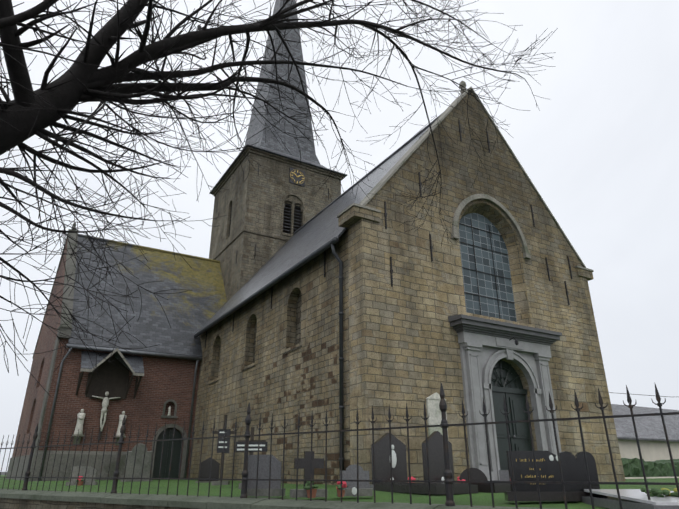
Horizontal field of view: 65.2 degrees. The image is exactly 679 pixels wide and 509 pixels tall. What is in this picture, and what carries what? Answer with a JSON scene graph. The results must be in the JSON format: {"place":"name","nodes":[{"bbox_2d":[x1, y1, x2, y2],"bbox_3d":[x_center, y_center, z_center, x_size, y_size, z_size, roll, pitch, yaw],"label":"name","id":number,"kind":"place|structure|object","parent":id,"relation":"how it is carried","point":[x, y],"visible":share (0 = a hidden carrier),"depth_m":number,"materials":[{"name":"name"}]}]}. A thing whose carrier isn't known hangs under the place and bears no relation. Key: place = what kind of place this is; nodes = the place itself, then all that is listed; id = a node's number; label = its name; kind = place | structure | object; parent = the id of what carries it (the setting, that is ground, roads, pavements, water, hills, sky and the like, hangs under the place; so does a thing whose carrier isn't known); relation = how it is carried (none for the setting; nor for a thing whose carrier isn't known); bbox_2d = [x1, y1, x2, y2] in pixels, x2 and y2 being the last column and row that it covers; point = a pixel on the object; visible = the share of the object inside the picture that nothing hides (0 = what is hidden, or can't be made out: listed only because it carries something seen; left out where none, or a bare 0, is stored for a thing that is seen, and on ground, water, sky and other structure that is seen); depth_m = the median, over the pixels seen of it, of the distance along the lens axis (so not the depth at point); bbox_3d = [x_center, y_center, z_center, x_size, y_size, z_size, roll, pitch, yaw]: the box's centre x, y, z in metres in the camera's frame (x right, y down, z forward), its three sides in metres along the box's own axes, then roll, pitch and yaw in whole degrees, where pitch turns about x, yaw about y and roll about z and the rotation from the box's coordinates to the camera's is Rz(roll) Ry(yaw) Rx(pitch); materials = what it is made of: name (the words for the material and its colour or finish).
{"place":"outdoors","nodes":[
{"label":"outdoors","id":0,"kind":"place"},
{"bbox_2d":[65,466,97,485],"bbox_3d":[-7.708,6.644,15.917,0.840,0.550,0.567,5,-23,-13],"label":"grave","id":1,"kind":"object","parent":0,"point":[89,472],"visible":0.79,"depth_m":15.99,"materials":[{"name":"stone"}]},
{"bbox_2d":[211,415,236,485],"bbox_3d":[-3.213,5.396,14.684,0.660,1.850,0.440,2,-22,-4],"label":"grave cross","id":2,"kind":"object","parent":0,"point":[220,441],"visible":0.79,"depth_m":14.68,"materials":[{"name":"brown wood"}]},
{"bbox_2d":[235,427,267,488],"bbox_3d":[-2.083,4.777,12.507,0.750,1.350,0.440,1,-22,-2],"label":"grave cross","id":3,"kind":"object","parent":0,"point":[240,445],"visible":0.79,"depth_m":12.55,"materials":[{"name":"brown wood"}]},
{"bbox_2d":[209,152,340,300],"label":"tower walls","id":4,"kind":"structure","parent":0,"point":[254,199],"depth_m":30.07,"materials":[{"name":"beige stone"}]},
{"bbox_2d":[228,204,301,236],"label":"louvers","id":5,"kind":"object","parent":4,"relation":"in","point":[285,219],"visible":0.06,"depth_m":30.43,"materials":[{"name":"black wood"}]},
{"bbox_2d":[216,164,328,262],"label":"tower anchors","id":6,"kind":"object","parent":4,"relation":"attached to","point":[242,181],"visible":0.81,"depth_m":30.14,"materials":[{"name":"black metal"}]},
{"bbox_2d":[209,0,346,193],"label":"spire","id":7,"kind":"structure","parent":4,"relation":"on","point":[272,145],"depth_m":34.66,"materials":[{"name":"stone"}]},
{"bbox_2d":[212,147,343,259],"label":"tower string courses","id":8,"kind":"object","parent":4,"relation":"attached to","point":[271,156],"visible":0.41,"depth_m":31.26,"materials":[{"name":"grey stone"}]},
{"bbox_2d":[281,193,304,236],"bbox_3d":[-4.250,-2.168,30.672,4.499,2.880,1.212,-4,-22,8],"label":"belfry window surround","id":9,"kind":"object","parent":4,"relation":"attached to","point":[293,200],"depth_m":30.56,"materials":[{"name":"grey stone"}]},
{"bbox_2d":[289,167,304,186],"bbox_3d":[-2.500,-4.571,31.332,1.000,1.000,0.050,13,-25,-28],"label":"clock face","id":10,"kind":"object","parent":4,"relation":"attached to","point":[296,178],"visible":0.86,"depth_m":31.30},
{"bbox_2d":[290,170,304,183],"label":"clock numerals","id":11,"kind":"object","parent":10,"relation":"attached to","point":[297,176],"visible":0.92,"depth_m":31.27,"materials":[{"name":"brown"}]},
{"bbox_2d":[0,383,678,508],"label":"churchyard fence","id":12,"kind":"object","parent":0,"point":[444,425],"visible":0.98,"depth_m":7.94,"materials":[{"name":"black metal"}]},
{"bbox_2d":[0,475,678,508],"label":"churchyard grass","id":13,"kind":"structure","parent":0,"point":[481,499],"depth_m":11.39,"materials":[{"name":"green plant"}]},
{"bbox_2d":[369,433,415,489],"bbox_3d":[1.126,4.232,10.882,0.960,1.120,0.671,13,-25,-28],"label":"gravestone","id":14,"kind":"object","parent":13,"relation":"on","point":[382,458],"depth_m":10.97,"materials":[{"name":"black stone"}]},
{"bbox_2d":[375,482,477,494],"bbox_3d":[1.586,4.381,9.991,0.960,0.170,1.850,13,-25,-28],"label":"grave cover","id":15,"kind":"object","parent":13,"relation":"on","point":[437,488],"visible":0.89,"depth_m":9.43,"materials":[{"name":"grey stone"}]},
{"bbox_2d":[471,483,510,492],"bbox_3d":[2.672,4.545,10.400,0.888,0.170,1.850,13,-25,-28],"label":"grave cover","id":16,"kind":"object","parent":13,"relation":"on","point":[497,487],"visible":0.18,"depth_m":9.60,"materials":[{"name":"grey stone"}]},
{"bbox_2d":[504,451,579,500],"bbox_3d":[2.846,3.162,7.599,0.925,0.660,0.790,13,-25,-28],"label":"gravestone","id":17,"kind":"object","parent":13,"relation":"on","point":[547,464],"visible":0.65,"depth_m":7.54,"materials":[{"name":"black stone"}]},
{"bbox_2d":[559,451,604,500],"bbox_3d":[3.442,3.193,7.673,0.670,0.655,0.609,13,-25,-28],"label":"gravestone","id":18,"kind":"object","parent":13,"relation":"on","point":[576,468],"visible":0.58,"depth_m":7.63,"materials":[{"name":"black stone"}]},
{"bbox_2d":[581,487,678,508],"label":"grave slab","id":19,"kind":"structure","parent":13,"relation":"on","point":[664,498],"depth_m":6.21,"materials":[{"name":"grey stone"}]},
{"bbox_2d":[0,0,678,471],"label":"sky","id":20,"kind":"structure","parent":0,"point":[601,149],"materials":[{"name":"white"}]},
{"bbox_2d":[348,90,624,483],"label":"church front wall","id":21,"kind":"structure","parent":0,"point":[404,347],"depth_m":15.51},
{"bbox_2d":[426,392,448,440],"bbox_3d":[2.462,4.365,13.233,0.690,1.800,0.090,13,-25,-28],"label":"stone monument","id":22,"kind":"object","parent":21,"relation":"attached to","point":[433,408],"depth_m":13.32,"materials":[{"name":"white stone"}]},
{"bbox_2d":[337,81,593,271],"bbox_3d":[4.494,-3.268,18.156,10.140,6.600,0.880,13,-25,-28],"label":"gable coping","id":23,"kind":"object","parent":21,"relation":"on","point":[394,168],"visible":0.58,"depth_m":17.59,"materials":[{"name":"grey stone"}]},
{"bbox_2d":[338,206,593,280],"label":"kneeler stones","id":24,"kind":"object","parent":21,"relation":"attached to","point":[351,216],"visible":0.54,"depth_m":14.45,"materials":[{"name":"grey stone"}]},
{"bbox_2d":[459,221,513,318],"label":"window bars","id":25,"kind":"object","parent":21,"relation":"attached to","point":[484,272],"depth_m":16.76,"materials":[{"name":"metal"}]},
{"bbox_2d":[459,213,516,321],"bbox_3d":[4.574,0.371,16.758,2.400,3.784,0.001,13,-25,-28],"label":"window glass","id":26,"kind":"object","parent":21,"relation":"attached to","point":[487,283],"visible":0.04,"depth_m":16.75,"materials":[{"name":"grey glass"}]},
{"bbox_2d":[451,194,530,258],"bbox_3d":[4.793,-1.057,16.936,3.310,1.903,0.110,13,-25,-28],"label":"hood window","id":27,"kind":"structure","parent":21,"relation":"attached to","point":[501,207],"depth_m":17.27,"materials":[{"name":"grey stone"}]},
{"bbox_2d":[457,331,561,480],"bbox_3d":[4.850,4.215,14.712,3.520,4.020,0.280,13,-25,-28],"label":"portal frame","id":28,"kind":"object","parent":21,"relation":"attached to","point":[481,355],"visible":0.88,"depth_m":14.68,"materials":[{"name":"grey stone"}]},
{"bbox_2d":[448,314,561,344],"bbox_3d":[4.907,2.222,15.412,4.100,0.440,0.520,13,-25,-28],"label":"door cornice","id":29,"kind":"structure","parent":28,"relation":"on","point":[466,323],"depth_m":15.07,"materials":[{"name":"grey stone"}]},
{"bbox_2d":[491,359,531,469],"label":"portal doors","id":30,"kind":"structure","parent":21,"relation":"attached to","point":[506,383],"depth_m":14.95,"materials":[{"name":"grey wood"}]},
{"bbox_2d":[609,392,666,396],"bbox_3d":[16.279,6.889,26.184,7.485,0.290,0.024,0,-22,-1],"label":"overhead wire","id":31,"kind":"object","parent":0,"point":[639,394],"visible":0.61,"depth_m":26.13,"materials":[{"name":"metal"}]},
{"label":"street ground","id":32,"kind":"structure","parent":0,"visible":0},
{"bbox_2d":[12,239,67,456],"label":"brick gable wall","id":33,"kind":"structure","parent":32,"relation":"on","point":[33,400],"depth_m":24.23,"materials":[{"name":"red brick"}]},
{"bbox_2d":[32,222,77,357],"bbox_3d":[-13.674,1.288,26.305,1.134,6.470,8.060,13,-25,-28],"label":"gable coping","id":34,"kind":"object","parent":33,"relation":"on","point":[70,267],"visible":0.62,"depth_m":24.77,"materials":[{"name":"grey stone"}]},
{"bbox_2d":[56,327,71,338],"bbox_3d":[-11.525,3.327,22.215,0.480,0.400,0.600,13,-25,-28],"label":"kneeler stone","id":35,"kind":"object","parent":33,"relation":"attached to","point":[66,331],"visible":0.86,"depth_m":22.00,"materials":[{"name":"grey stone"}]},
{"bbox_2d":[47,339,199,477],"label":"transept walls","id":36,"kind":"structure","parent":32,"relation":"on","point":[163,380],"depth_m":22.43,"materials":[{"name":"red brick"}]},
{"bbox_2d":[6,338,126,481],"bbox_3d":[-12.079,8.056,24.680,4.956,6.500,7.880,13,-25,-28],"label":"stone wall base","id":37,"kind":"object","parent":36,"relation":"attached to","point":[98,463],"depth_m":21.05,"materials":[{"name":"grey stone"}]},
{"bbox_2d":[72,434,125,444],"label":"calvary corbels","id":38,"kind":"object","parent":36,"relation":"attached to","point":[80,436],"visible":0.52,"depth_m":21.03,"materials":[{"name":"grey stone"}]},
{"bbox_2d":[74,409,126,435],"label":"statues","id":39,"kind":"object","parent":38,"relation":"on","point":[80,420],"visible":0.79,"depth_m":21.23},
{"bbox_2d":[76,357,141,439],"bbox_3d":[-9.516,5.811,21.791,2.330,3.370,0.937,13,-25,-28],"label":"calvary wood","id":40,"kind":"object","parent":36,"relation":"attached to","point":[112,379],"visible":0.73,"depth_m":22.38,"materials":[{"name":"brown wood"}]},
{"bbox_2d":[92,391,120,430],"bbox_3d":[-9.647,6.421,21.773,1.112,1.584,0.176,13,-25,-28],"label":"calvary christ","id":41,"kind":"object","parent":40,"relation":"attached to","point":[105,404],"visible":1,"depth_m":21.78,"materials":[{"name":"white stone"}]},
{"bbox_2d":[80,348,143,375],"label":"calvary canopy boards","id":42,"kind":"object","parent":40,"relation":"attached to","point":[124,359],"visible":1,"depth_m":21.95,"materials":[{"name":"grey wood"}]},
{"bbox_2d":[81,351,143,372],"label":"canopy roof","id":43,"kind":"structure","parent":36,"relation":"attached to","point":[136,363],"depth_m":22.33,"materials":[{"name":"grey stone"}]},
{"bbox_2d":[39,344,201,480],"bbox_3d":[-8.834,6.637,22.173,5.700,5.224,0.370,13,-25,-28],"label":"gutter and downspouts","id":44,"kind":"object","parent":36,"relation":"attached to","point":[71,346],"visible":0.85,"depth_m":22.70,"materials":[{"name":"grey metal"}]},
{"bbox_2d":[68,234,226,357],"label":"slate roof","id":45,"kind":"structure","parent":36,"relation":"on","point":[194,308],"depth_m":26.01,"materials":[{"name":"grey stone"}]},
{"bbox_2d":[152,428,181,479],"bbox_3d":[-7.387,8.612,22.826,1.200,2.250,0.030,13,-25,-28],"label":"side door","id":46,"kind":"structure","parent":36,"relation":"in","point":[166,459],"depth_m":22.83,"materials":[{"name":"black wood"}]},
{"bbox_2d":[151,399,187,479],"bbox_3d":[-7.325,7.983,22.966,1.480,3.320,0.280,13,-25,-28],"label":"transept door surround","id":47,"kind":"object","parent":36,"relation":"attached to","point":[178,427],"visible":0.75,"depth_m":23.02,"materials":[{"name":"grey stone"}]},
{"bbox_2d":[120,443,152,481],"bbox_3d":[-7.114,7.393,18.805,1.020,1.336,0.505,4,-22,-9],"label":"grave","id":48,"kind":"object","parent":32,"relation":"on","point":[139,462],"visible":0.73,"depth_m":18.70,"materials":[{"name":"stone"}]},
{"bbox_2d":[190,229,349,484],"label":"nave side walls","id":49,"kind":"structure","parent":32,"relation":"on","point":[302,382],"depth_m":16.79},
{"bbox_2d":[209,293,301,384],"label":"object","id":50,"kind":"object","parent":49,"relation":"attached to","point":[298,323],"visible":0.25,"depth_m":17.31,"materials":[{"name":"stone"}]},
{"bbox_2d":[194,237,338,337],"bbox_3d":[-3.431,1.715,19.727,0.170,0.170,13.050,13,-25,-28],"label":"roof gutter","id":51,"kind":"object","parent":49,"relation":"attached to","point":[308,258],"visible":0.96,"depth_m":17.61,"materials":[{"name":"grey metal"}]},
{"bbox_2d":[198,114,440,331],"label":"nave roof","id":52,"kind":"structure","parent":49,"relation":"on","point":[317,231],"depth_m":21.47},
{"bbox_2d":[331,244,344,484],"bbox_3d":[-0.063,2.594,13.583,0.394,6.197,0.140,13,-25,-28],"label":"downspout","id":53,"kind":"object","parent":49,"relation":"attached to","point":[341,359],"visible":0.9,"depth_m":13.63,"materials":[{"name":"grey metal"}]},
{"bbox_2d":[205,120,572,347],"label":"wall anchors","id":54,"kind":"object","parent":49,"relation":"on","point":[420,184],"depth_m":17.66,"materials":[{"name":"metal"}]},
{"bbox_2d":[0,0,556,396],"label":"bare tree","id":55,"kind":"object","parent":32,"relation":"on","point":[27,112],"visible":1,"depth_m":5.68,"materials":[{"name":"brown plant"}]},
{"bbox_2d":[0,489,560,508],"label":"low boundary wall","id":56,"kind":"structure","parent":32,"relation":"on","point":[24,499],"depth_m":9.79,"materials":[{"name":"grey concrete"}]},
{"bbox_2d":[195,457,219,482],"bbox_3d":[-3.986,6.623,16.221,0.720,0.800,0.288,9,-24,-22],"label":"grave","id":57,"kind":"object","parent":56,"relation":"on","point":[205,469],"visible":0.58,"depth_m":16.18,"materials":[{"name":"stone"}]},
{"bbox_2d":[240,455,285,495],"bbox_3d":[-1.345,3.931,9.466,0.744,0.683,0.288,-1,-22,3],"label":"grave","id":58,"kind":"object","parent":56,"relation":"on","point":[263,473],"visible":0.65,"depth_m":9.39,"materials":[{"name":"grey stone"}]},
{"bbox_2d":[290,451,327,497],"bbox_3d":[-0.490,3.689,8.927,0.600,0.720,0.555,5,-23,-12],"label":"grave","id":59,"kind":"object","parent":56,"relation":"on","point":[305,462],"visible":0.75,"depth_m":9.00,"materials":[{"name":"stone"}]},
{"bbox_2d":[336,464,372,496],"bbox_3d":[0.251,3.804,8.948,0.603,0.500,0.572,-1,-22,3],"label":"grave","id":60,"kind":"object","parent":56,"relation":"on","point":[348,487],"visible":0.75,"depth_m":9.02,"materials":[{"name":"grey stone"}]},
{"bbox_2d":[422,431,458,480],"bbox_3d":[2.213,4.368,11.302,0.888,1.180,0.671,13,-25,-28],"label":"gravestone","id":61,"kind":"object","parent":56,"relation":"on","point":[436,455],"depth_m":11.37,"materials":[{"name":"black stone"}]},
{"bbox_2d":[457,468,487,480],"bbox_3d":[2.543,4.296,10.106,0.660,0.450,0.572,-6,-23,13],"label":"grave","id":62,"kind":"object","parent":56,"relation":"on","point":[476,474],"visible":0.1,"depth_m":10.24,"materials":[{"name":"stone"}]},
{"bbox_2d":[499,470,509,480],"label":"step","id":63,"kind":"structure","parent":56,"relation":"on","point":[503,475],"depth_m":10.45,"materials":[{"name":"grey stone"}]},
{"bbox_2d":[618,439,678,460],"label":"neighbour house walls","id":64,"kind":"structure","parent":32,"relation":"on","point":[653,450],"depth_m":31.98,"materials":[{"name":"white paint"}]},
{"bbox_2d":[611,404,678,441],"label":"background building roof","id":65,"kind":"structure","parent":64,"relation":"on","point":[651,428],"depth_m":35.09,"materials":[{"name":"grey tile"}]},
{"bbox_2d":[621,458,678,476],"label":"hedge shrubs","id":66,"kind":"object","parent":32,"relation":"on","point":[656,468],"visible":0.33,"depth_m":23.50,"materials":[{"name":"green plant"}]},
{"bbox_2d":[625,477,678,478],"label":"low wall","id":67,"kind":"structure","parent":32,"relation":"on","point":[646,477],"depth_m":21.53,"materials":[{"name":"white concrete"}]}
]}

